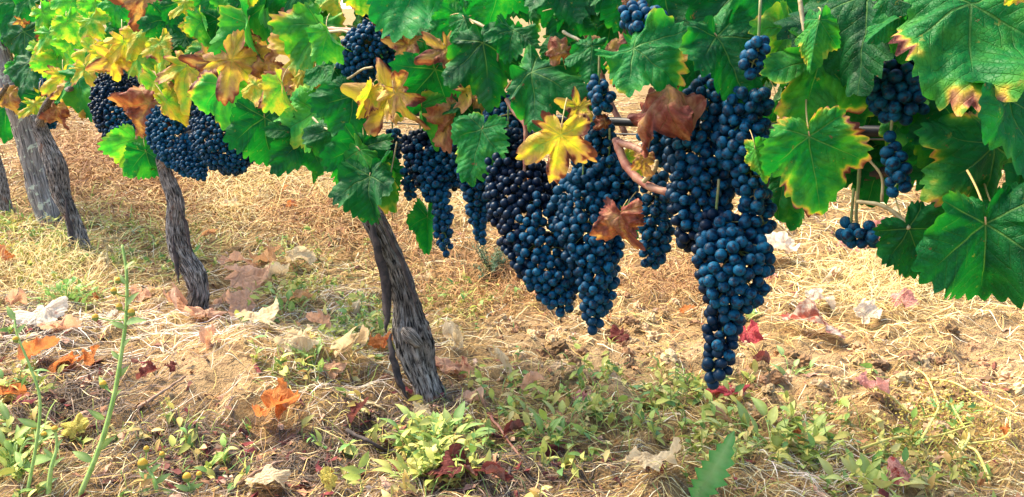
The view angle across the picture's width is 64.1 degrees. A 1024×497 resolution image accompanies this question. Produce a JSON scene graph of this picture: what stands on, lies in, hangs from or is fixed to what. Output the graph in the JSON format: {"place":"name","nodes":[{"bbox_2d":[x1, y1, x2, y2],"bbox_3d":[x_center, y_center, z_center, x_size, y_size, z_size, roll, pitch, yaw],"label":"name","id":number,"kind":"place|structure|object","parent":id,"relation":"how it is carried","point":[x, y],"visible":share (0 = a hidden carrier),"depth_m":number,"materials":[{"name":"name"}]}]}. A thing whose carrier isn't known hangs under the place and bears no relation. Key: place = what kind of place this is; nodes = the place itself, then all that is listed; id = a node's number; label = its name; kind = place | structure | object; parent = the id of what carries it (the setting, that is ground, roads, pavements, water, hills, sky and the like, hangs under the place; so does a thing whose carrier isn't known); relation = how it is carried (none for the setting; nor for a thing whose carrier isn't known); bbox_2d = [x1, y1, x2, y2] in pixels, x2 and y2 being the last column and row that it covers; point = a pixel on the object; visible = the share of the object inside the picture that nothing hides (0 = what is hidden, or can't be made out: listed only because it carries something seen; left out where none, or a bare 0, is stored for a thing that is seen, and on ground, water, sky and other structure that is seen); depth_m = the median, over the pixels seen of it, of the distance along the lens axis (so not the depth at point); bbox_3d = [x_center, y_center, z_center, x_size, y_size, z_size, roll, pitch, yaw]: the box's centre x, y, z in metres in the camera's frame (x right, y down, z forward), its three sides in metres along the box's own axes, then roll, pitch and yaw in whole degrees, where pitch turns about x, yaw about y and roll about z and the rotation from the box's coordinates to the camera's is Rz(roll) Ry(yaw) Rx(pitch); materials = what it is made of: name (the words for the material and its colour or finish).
{"place":"outdoors","nodes":[
{"label":"outdoors","id":0,"kind":"place"},
{"bbox_2d":[0,8,1023,496],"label":"ground","id":1,"kind":"structure","parent":0,"point":[206,378],"depth_m":1.81,"materials":[{"name":"soil"}]},
{"bbox_2d":[5,287,26,306],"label":"fallen leaf","id":2,"kind":"object","parent":1,"relation":"on","point":[11,298],"visible":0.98,"depth_m":2.37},
{"bbox_2d":[0,383,32,397],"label":"fallen leaf","id":3,"kind":"object","parent":1,"relation":"on","point":[4,390],"visible":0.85,"depth_m":1.58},
{"bbox_2d":[0,0,35,211],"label":"grapevine","id":4,"kind":"object","parent":1,"relation":"on","point":[10,99],"visible":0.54,"depth_m":3.34,"materials":[{"name":"green plant"}]},
{"bbox_2d":[0,41,60,223],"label":"wooden post","id":5,"kind":"object","parent":1,"relation":"on","point":[41,201],"visible":0.49,"depth_m":3.39,"materials":[{"name":"grey wood"}]},
{"bbox_2d":[70,107,879,136],"bbox_3d":[-1.481,-0.496,2.890,0.014,0.025,7.505,-10,14,-43],"label":"irrigation hose","id":6,"kind":"object","parent":5,"relation":"attached to","point":[871,131],"visible":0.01,"depth_m":1.20,"materials":[{"name":"black plastic"}]},
{"bbox_2d":[0,306,62,494],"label":"flowering weed","id":7,"kind":"object","parent":1,"relation":"on","point":[35,429],"visible":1,"depth_m":1.27,"materials":[{"name":"green plant"}]},
{"bbox_2d":[0,398,63,475],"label":"leafy weed","id":8,"kind":"object","parent":1,"relation":"on","point":[21,442],"visible":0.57,"depth_m":1.34,"materials":[{"name":"green plant"}]},
{"bbox_2d":[17,336,59,360],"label":"fallen leaf","id":9,"kind":"object","parent":1,"relation":"on","point":[35,346],"visible":0.95,"depth_m":1.78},
{"bbox_2d":[12,296,68,329],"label":"fallen leaf","id":10,"kind":"object","parent":1,"relation":"on","point":[53,310],"visible":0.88,"depth_m":2.22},
{"bbox_2d":[2,0,103,250],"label":"grapevine","id":11,"kind":"object","parent":1,"relation":"on","point":[49,44],"visible":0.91,"depth_m":3.00,"materials":[{"name":"green plant"}]},
{"bbox_2d":[44,426,63,496],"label":"flowering weed","id":12,"kind":"object","parent":1,"relation":"on","point":[54,462],"visible":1,"depth_m":1.25,"materials":[{"name":"green plant"}]},
{"bbox_2d":[37,314,81,329],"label":"fallen leaf","id":13,"kind":"object","parent":1,"relation":"on","point":[69,321],"visible":0.97,"depth_m":2.10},
{"bbox_2d":[47,351,78,373],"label":"fallen leaf","id":14,"kind":"object","parent":1,"relation":"on","point":[69,357],"visible":0.98,"depth_m":1.77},
{"bbox_2d":[28,276,106,307],"bbox_3d":[-1.332,0.125,2.446,0.214,0.095,0.221,10,14,43],"label":"leafy weed","id":15,"kind":"object","parent":1,"relation":"on","point":[59,286],"visible":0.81,"depth_m":2.45,"materials":[{"name":"green plant"}]},
{"bbox_2d":[60,413,88,438],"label":"fallen leaf","id":16,"kind":"object","parent":1,"relation":"on","point":[79,423],"visible":1,"depth_m":1.41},
{"bbox_2d":[76,345,99,365],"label":"fallen leaf","id":17,"kind":"object","parent":1,"relation":"on","point":[88,357],"visible":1,"depth_m":1.80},
{"bbox_2d":[99,235,117,276],"bbox_3d":[-1.353,0.026,2.744,0.062,0.144,0.045,0,10,0],"label":"dry seed head","id":18,"kind":"object","parent":1,"relation":"on","point":[104,241],"visible":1,"depth_m":2.74},
{"bbox_2d":[72,245,146,496],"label":"flowering weed","id":19,"kind":"object","parent":1,"relation":"on","point":[103,442],"visible":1,"depth_m":1.27,"materials":[{"name":"green plant"}]},
{"bbox_2d":[129,284,151,303],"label":"fallen leaf","id":20,"kind":"object","parent":1,"relation":"on","point":[142,295],"visible":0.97,"depth_m":2.46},
{"bbox_2d":[135,360,160,378],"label":"fallen leaf","id":21,"kind":"object","parent":1,"relation":"on","point":[148,368],"visible":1,"depth_m":1.59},
{"bbox_2d":[136,446,174,494],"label":"flowering weed","id":22,"kind":"object","parent":1,"relation":"on","point":[142,464],"visible":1,"depth_m":1.26,"materials":[{"name":"green plant"}]},
{"bbox_2d":[163,282,187,312],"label":"fallen leaf","id":23,"kind":"object","parent":1,"relation":"on","point":[175,296],"visible":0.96,"depth_m":2.28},
{"bbox_2d":[174,471,202,495],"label":"flowering weed","id":24,"kind":"object","parent":1,"relation":"on","point":[186,478],"visible":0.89,"depth_m":1.26,"materials":[{"name":"green plant"}]},
{"bbox_2d":[184,306,226,323],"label":"fallen leaf","id":25,"kind":"object","parent":1,"relation":"on","point":[200,311],"visible":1,"depth_m":2.18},
{"bbox_2d":[199,322,216,348],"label":"fallen leaf","id":26,"kind":"object","parent":1,"relation":"on","point":[206,335],"visible":0.96,"depth_m":1.69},
{"bbox_2d":[68,0,370,309],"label":"grapevine","id":27,"kind":"object","parent":1,"relation":"on","point":[219,55],"visible":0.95,"depth_m":2.19,"materials":[{"name":"green plant"}]},
{"bbox_2d":[87,70,154,136],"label":"grape bunch","id":28,"kind":"object","parent":27,"relation":"hanging from","point":[101,106],"visible":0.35,"depth_m":2.50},
{"bbox_2d":[145,105,207,181],"bbox_3d":[-0.921,-0.312,2.260,0.146,0.233,0.331,-9,13,-39],"label":"grape bunch","id":29,"kind":"object","parent":27,"relation":"hanging from","point":[181,159],"visible":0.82,"depth_m":2.21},
{"bbox_2d":[187,107,254,176],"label":"grape bunch","id":30,"kind":"object","parent":27,"relation":"hanging from","point":[232,162],"visible":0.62,"depth_m":2.03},
{"bbox_2d":[225,288,255,319],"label":"fallen leaf","id":31,"kind":"object","parent":1,"relation":"on","point":[237,300],"visible":0.94,"depth_m":2.28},
{"bbox_2d":[224,262,271,292],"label":"fallen leaf","id":32,"kind":"object","parent":1,"relation":"on","point":[243,277],"visible":0.98,"depth_m":2.51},
{"bbox_2d":[235,298,278,324],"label":"fallen leaf","id":33,"kind":"object","parent":1,"relation":"on","point":[266,315],"visible":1,"depth_m":1.78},
{"bbox_2d":[245,464,290,487],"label":"fallen leaf","id":34,"kind":"object","parent":1,"relation":"on","point":[269,473],"visible":1,"depth_m":1.26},
{"bbox_2d":[252,377,299,416],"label":"fallen leaf","id":35,"kind":"object","parent":1,"relation":"on","point":[269,398],"visible":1,"depth_m":1.46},
{"bbox_2d":[264,262,289,281],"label":"fallen leaf","id":36,"kind":"object","parent":1,"relation":"on","point":[277,268],"visible":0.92,"depth_m":2.60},
{"bbox_2d":[260,289,309,311],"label":"leafy weed","id":37,"kind":"object","parent":1,"relation":"on","point":[289,293],"visible":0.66,"depth_m":2.32,"materials":[{"name":"green plant"}]},
{"bbox_2d":[275,390,299,423],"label":"fallen leaf","id":38,"kind":"object","parent":1,"relation":"on","point":[280,409],"visible":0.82,"depth_m":1.46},
{"bbox_2d":[274,336,318,356],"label":"fallen leaf","id":39,"kind":"object","parent":1,"relation":"on","point":[299,342],"visible":0.97,"depth_m":1.67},
{"bbox_2d":[285,246,316,264],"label":"fallen leaf","id":40,"kind":"object","parent":1,"relation":"on","point":[308,256],"visible":1,"depth_m":2.77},
{"bbox_2d":[285,337,337,372],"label":"leafy weed","id":41,"kind":"object","parent":1,"relation":"on","point":[321,361],"visible":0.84,"depth_m":1.66,"materials":[{"name":"green plant"}]},
{"bbox_2d":[306,308,331,328],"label":"fallen leaf","id":42,"kind":"object","parent":1,"relation":"on","point":[320,317],"visible":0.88,"depth_m":2.01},
{"bbox_2d":[319,466,337,491],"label":"fallen leaf","id":43,"kind":"object","parent":1,"relation":"on","point":[328,478],"visible":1,"depth_m":1.24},
{"bbox_2d":[318,359,346,378],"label":"fallen leaf","id":44,"kind":"object","parent":1,"relation":"on","point":[333,373],"visible":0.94,"depth_m":1.66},
{"bbox_2d":[330,325,368,357],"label":"fallen leaf","id":45,"kind":"object","parent":1,"relation":"on","point":[345,342],"visible":1,"depth_m":1.71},
{"bbox_2d":[345,397,368,422],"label":"fallen leaf","id":46,"kind":"object","parent":1,"relation":"on","point":[354,410],"visible":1,"depth_m":1.48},
{"bbox_2d":[367,330,392,353],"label":"fallen leaf","id":47,"kind":"object","parent":1,"relation":"on","point":[378,340],"visible":0.96,"depth_m":1.94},
{"bbox_2d":[345,428,416,452],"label":"twig","id":48,"kind":"object","parent":1,"relation":"on","point":[360,437],"visible":0.83,"depth_m":1.43,"materials":[{"name":"brown wood"}]},
{"bbox_2d":[0,110,793,339],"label":"dry straw","id":49,"kind":"object","parent":1,"relation":"on","point":[80,150],"visible":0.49,"depth_m":3.30,"materials":[{"name":"plant"}]},
{"bbox_2d":[371,435,464,478],"bbox_3d":[-0.152,0.345,1.319,0.137,0.068,0.127,-7,12,-33],"label":"leafy weed","id":50,"kind":"object","parent":1,"relation":"on","point":[386,465],"visible":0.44,"depth_m":1.33,"materials":[{"name":"green plant"}]},
{"bbox_2d":[379,401,494,451],"bbox_3d":[-0.125,0.316,1.452,0.199,0.072,0.195,4,11,20],"label":"leafy weed","id":51,"kind":"object","parent":1,"relation":"on","point":[458,412],"visible":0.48,"depth_m":1.46,"materials":[{"name":"green plant"}]},
{"bbox_2d":[435,356,461,374],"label":"fallen leaf","id":52,"kind":"object","parent":1,"relation":"on","point":[446,366],"visible":0.88,"depth_m":1.81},
{"bbox_2d":[442,319,463,347],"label":"fallen leaf","id":53,"kind":"object","parent":1,"relation":"on","point":[452,331],"visible":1,"depth_m":1.95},
{"bbox_2d":[425,443,481,477],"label":"fallen leaf","id":54,"kind":"object","parent":1,"relation":"on","point":[450,455],"visible":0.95,"depth_m":1.28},
{"bbox_2d":[451,356,473,379],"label":"fallen leaf","id":55,"kind":"object","parent":1,"relation":"on","point":[466,366],"visible":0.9,"depth_m":1.81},
{"bbox_2d":[454,387,488,408],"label":"fallen leaf","id":56,"kind":"object","parent":1,"relation":"on","point":[467,394],"visible":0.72,"depth_m":1.62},
{"bbox_2d":[258,0,688,404],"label":"grapevine","id":57,"kind":"object","parent":1,"relation":"on","point":[455,65],"visible":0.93,"depth_m":1.39,"materials":[{"name":"green plant"}]},
{"bbox_2d":[335,20,395,82],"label":"grape bunch","id":58,"kind":"object","parent":57,"relation":"hanging from","point":[364,53],"visible":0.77,"depth_m":1.56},
{"bbox_2d":[385,121,401,161],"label":"grape bunch","id":59,"kind":"object","parent":57,"relation":"hanging from","point":[396,132],"visible":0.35,"depth_m":1.55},
{"bbox_2d":[400,153,422,200],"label":"grape bunch","id":60,"kind":"object","parent":57,"relation":"hanging from","point":[409,187],"visible":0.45,"depth_m":1.50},
{"bbox_2d":[401,111,453,257],"bbox_3d":[-0.145,-0.122,1.481,0.075,0.259,0.149,-6,12,-32],"label":"grape bunch","id":61,"kind":"object","parent":57,"relation":"hanging from","point":[434,185],"visible":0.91,"depth_m":1.45,"materials":[{"name":"food"}]},
{"bbox_2d":[424,137,459,191],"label":"grape bunch","id":62,"kind":"object","parent":57,"relation":"hanging from","point":[448,162],"visible":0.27,"depth_m":1.46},
{"bbox_2d":[454,164,490,245],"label":"grape bunch","id":63,"kind":"object","parent":57,"relation":"hanging from","point":[476,212],"visible":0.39,"depth_m":1.36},
{"bbox_2d":[482,92,532,150],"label":"grape bunch","id":64,"kind":"object","parent":57,"relation":"hanging from","point":[514,121],"visible":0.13,"depth_m":1.32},
{"bbox_2d":[482,106,578,316],"bbox_3d":[0.029,-0.064,1.226,0.122,0.299,0.218,-5,12,-26],"label":"grape bunch","id":65,"kind":"object","parent":57,"relation":"hanging from","point":[530,197],"visible":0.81,"depth_m":1.18,"materials":[{"name":"food"}]},
{"bbox_2d":[547,163,624,335],"bbox_3d":[0.102,-0.013,1.143,0.106,0.260,0.126,0,10,0],"label":"grape bunch","id":66,"kind":"object","parent":57,"relation":"hanging from","point":[571,223],"visible":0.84,"depth_m":1.11,"materials":[{"name":"food"}]},
{"bbox_2d":[586,48,616,115],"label":"grape bunch","id":67,"kind":"object","parent":57,"relation":"hanging from","point":[601,97],"visible":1,"depth_m":1.05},
{"bbox_2d":[582,128,641,235],"bbox_3d":[0.141,-0.091,1.140,0.085,0.152,0.089,0,10,0],"label":"grape bunch","id":68,"kind":"object","parent":57,"relation":"hanging from","point":[607,171],"visible":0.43,"depth_m":1.12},
{"bbox_2d":[636,87,667,167],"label":"grape bunch","id":69,"kind":"object","parent":57,"relation":"hanging from","point":[658,145],"visible":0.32,"depth_m":1.01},
{"bbox_2d":[638,170,674,269],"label":"grape bunch","id":70,"kind":"object","parent":57,"relation":"hanging from","point":[655,240],"visible":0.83,"depth_m":1.07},
{"bbox_2d":[691,179,775,389],"bbox_3d":[0.245,0.044,0.912,0.090,0.238,0.087,6,12,30],"label":"grape bunch","id":71,"kind":"object","parent":57,"relation":"hanging from","point":[730,297],"visible":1,"depth_m":0.89,"materials":[{"name":"food"}]},
{"bbox_2d":[460,237,514,278],"bbox_3d":[-0.088,0.026,2.776,0.209,0.136,0.261,5,11,25],"label":"bristly shrub","id":72,"kind":"object","parent":1,"relation":"on","point":[493,265],"visible":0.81,"depth_m":2.76,"materials":[{"name":"green plant"}]},
{"bbox_2d":[475,461,513,482],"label":"fallen leaf","id":73,"kind":"object","parent":1,"relation":"on","point":[496,469],"visible":1,"depth_m":1.25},
{"bbox_2d":[489,347,512,373],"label":"fallen leaf","id":74,"kind":"object","parent":1,"relation":"on","point":[501,356],"visible":0.98,"depth_m":1.79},
{"bbox_2d":[0,172,1020,496],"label":"ground cover","id":75,"kind":"object","parent":1,"relation":"on","point":[790,442],"visible":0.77,"depth_m":1.48,"materials":[{"name":"green plant"}]},
{"bbox_2d":[0,98,1023,496],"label":"soil crumbs","id":76,"kind":"object","parent":1,"relation":"on","point":[768,378],"visible":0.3,"depth_m":1.82,"materials":[{"name":"soil"}]},
{"bbox_2d":[0,95,1023,496],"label":"leaf crumbs","id":77,"kind":"object","parent":1,"relation":"on","point":[384,479],"visible":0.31,"depth_m":1.43,"materials":[{"name":"plant"}]},
{"bbox_2d":[0,93,1023,496],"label":"dry straw","id":78,"kind":"object","parent":1,"relation":"on","point":[514,455],"visible":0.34,"depth_m":1.88,"materials":[{"name":"plant"}]},
{"bbox_2d":[217,251,257,266],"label":"fallen leaf","id":79,"kind":"object","parent":78,"relation":"on","point":[235,256],"visible":1,"depth_m":2.71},
{"bbox_2d":[249,245,280,264],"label":"fallen leaf","id":80,"kind":"object","parent":78,"relation":"on","point":[270,256],"visible":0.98,"depth_m":2.75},
{"bbox_2d":[502,419,524,437],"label":"fallen leaf","id":81,"kind":"object","parent":1,"relation":"on","point":[510,425],"visible":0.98,"depth_m":1.47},
{"bbox_2d":[521,371,544,390],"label":"fallen leaf","id":82,"kind":"object","parent":1,"relation":"on","point":[530,377],"visible":0.87,"depth_m":1.66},
{"bbox_2d":[522,411,571,443],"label":"leafy weed","id":83,"kind":"object","parent":1,"relation":"on","point":[554,422],"visible":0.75,"depth_m":1.45,"materials":[{"name":"green plant"}]},
{"bbox_2d":[503,392,623,448],"bbox_3d":[0.107,0.310,1.490,0.206,0.053,0.236,-4,11,-21],"label":"leafy weed","id":84,"kind":"object","parent":1,"relation":"on","point":[578,406],"visible":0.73,"depth_m":1.52,"materials":[{"name":"green plant"}]},
{"bbox_2d":[607,324,629,344],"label":"fallen leaf","id":85,"kind":"object","parent":1,"relation":"on","point":[615,331],"visible":0.81,"depth_m":2.09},
{"bbox_2d":[623,437,681,470],"bbox_3d":[0.215,0.307,1.247,0.080,0.057,0.120,9,0,20],"label":"fallen leaf","id":86,"kind":"object","parent":1,"relation":"on","point":[645,458],"visible":0.99,"depth_m":1.23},
{"bbox_2d":[688,430,734,496],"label":"toothed weed","id":87,"kind":"object","parent":1,"relation":"on","point":[712,473],"visible":1,"depth_m":1.18,"materials":[{"name":"green plant"}]},
{"bbox_2d":[705,383,749,402],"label":"fallen leaf","id":88,"kind":"object","parent":1,"relation":"on","point":[725,391],"visible":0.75,"depth_m":1.61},
{"bbox_2d":[738,320,764,344],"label":"fallen leaf","id":89,"kind":"object","parent":1,"relation":"on","point":[751,334],"visible":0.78,"depth_m":1.98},
{"bbox_2d":[693,397,844,468],"bbox_3d":[0.447,0.319,1.454,0.247,0.069,0.257,2,11,12],"label":"leafy weed","id":90,"kind":"object","parent":1,"relation":"on","point":[762,409],"visible":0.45,"depth_m":1.47,"materials":[{"name":"green plant"}]},
{"bbox_2d":[765,231,799,259],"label":"fallen leaf","id":91,"kind":"object","parent":1,"relation":"on","point":[783,241],"visible":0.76,"depth_m":2.89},
{"bbox_2d":[768,345,819,374],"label":"leafy weed","id":92,"kind":"object","parent":1,"relation":"on","point":[795,362],"visible":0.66,"depth_m":1.77,"materials":[{"name":"green plant"}]},
{"bbox_2d":[595,0,1023,308],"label":"grapevine","id":93,"kind":"object","parent":1,"relation":"on","point":[962,233],"visible":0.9,"depth_m":0.80,"materials":[{"name":"green plant"}]},
{"bbox_2d":[571,114,616,168],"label":"grape bunch","id":94,"kind":"object","parent":93,"relation":"hanging from","point":[600,141],"visible":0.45,"depth_m":1.15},
{"bbox_2d":[618,0,667,35],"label":"grape bunch","id":95,"kind":"object","parent":93,"relation":"hanging from","point":[633,13],"visible":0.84,"depth_m":0.94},
{"bbox_2d":[662,73,735,252],"bbox_3d":[0.224,-0.116,0.961,0.088,0.246,0.096,0,10,0],"label":"grape bunch","id":96,"kind":"object","parent":93,"relation":"hanging from","point":[698,169],"visible":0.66,"depth_m":0.94,"materials":[{"name":"food"}]},
{"bbox_2d":[711,86,774,211],"bbox_3d":[0.255,-0.130,0.901,0.064,0.174,0.073,0,10,0],"label":"grape bunch","id":97,"kind":"object","parent":93,"relation":"hanging from","point":[742,119],"visible":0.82,"depth_m":0.89,"materials":[{"name":"food"}]},
{"bbox_2d":[738,0,770,80],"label":"grape bunch","id":98,"kind":"object","parent":93,"relation":"hanging from","point":[754,53],"visible":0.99,"depth_m":0.83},
{"bbox_2d":[735,177,776,234],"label":"grape bunch","id":99,"kind":"object","parent":93,"relation":"hanging from","point":[762,223],"visible":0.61,"depth_m":0.90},
{"bbox_2d":[835,188,878,248],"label":"grape bunch","id":100,"kind":"object","parent":93,"relation":"hanging from","point":[850,233],"visible":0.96,"depth_m":0.86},
{"bbox_2d":[880,120,912,197],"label":"grape bunch","id":101,"kind":"object","parent":93,"relation":"hanging from","point":[893,155],"visible":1,"depth_m":0.80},
{"bbox_2d":[866,55,929,125],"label":"grape bunch","id":102,"kind":"object","parent":93,"relation":"hanging from","point":[895,95],"visible":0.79,"depth_m":0.80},
{"bbox_2d":[779,298,844,338],"bbox_3d":[0.757,0.165,2.049,0.169,0.080,0.112,13,8,27],"label":"fallen leaf","id":103,"kind":"object","parent":1,"relation":"on","point":[806,309],"visible":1,"depth_m":2.02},
{"bbox_2d":[805,288,835,312],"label":"fallen leaf","id":104,"kind":"object","parent":1,"relation":"on","point":[815,293],"visible":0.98,"depth_m":2.25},
{"bbox_2d":[853,298,881,323],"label":"fallen leaf","id":105,"kind":"object","parent":1,"relation":"on","point":[867,308],"visible":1,"depth_m":2.14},
{"bbox_2d":[855,371,889,396],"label":"fallen leaf","id":106,"kind":"object","parent":1,"relation":"on","point":[866,383],"visible":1,"depth_m":1.56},
{"bbox_2d":[817,454,929,496],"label":"leafy weed","id":107,"kind":"object","parent":1,"relation":"on","point":[852,466],"visible":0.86,"depth_m":1.27,"materials":[{"name":"green plant"}]},
{"bbox_2d":[886,456,910,486],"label":"fallen leaf","id":108,"kind":"object","parent":1,"relation":"on","point":[896,467],"visible":0.89,"depth_m":1.27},
{"bbox_2d":[890,287,918,308],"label":"fallen leaf","id":109,"kind":"object","parent":1,"relation":"on","point":[905,294],"visible":0.85,"depth_m":2.28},
{"bbox_2d":[833,357,1023,489],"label":"creeping weed","id":110,"kind":"object","parent":1,"relation":"on","point":[925,432],"visible":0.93,"depth_m":1.47,"materials":[{"name":"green plant"}]},
{"bbox_2d":[919,396,982,423],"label":"leafy weed","id":111,"kind":"object","parent":1,"relation":"on","point":[957,408],"visible":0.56,"depth_m":1.56,"materials":[{"name":"green plant"}]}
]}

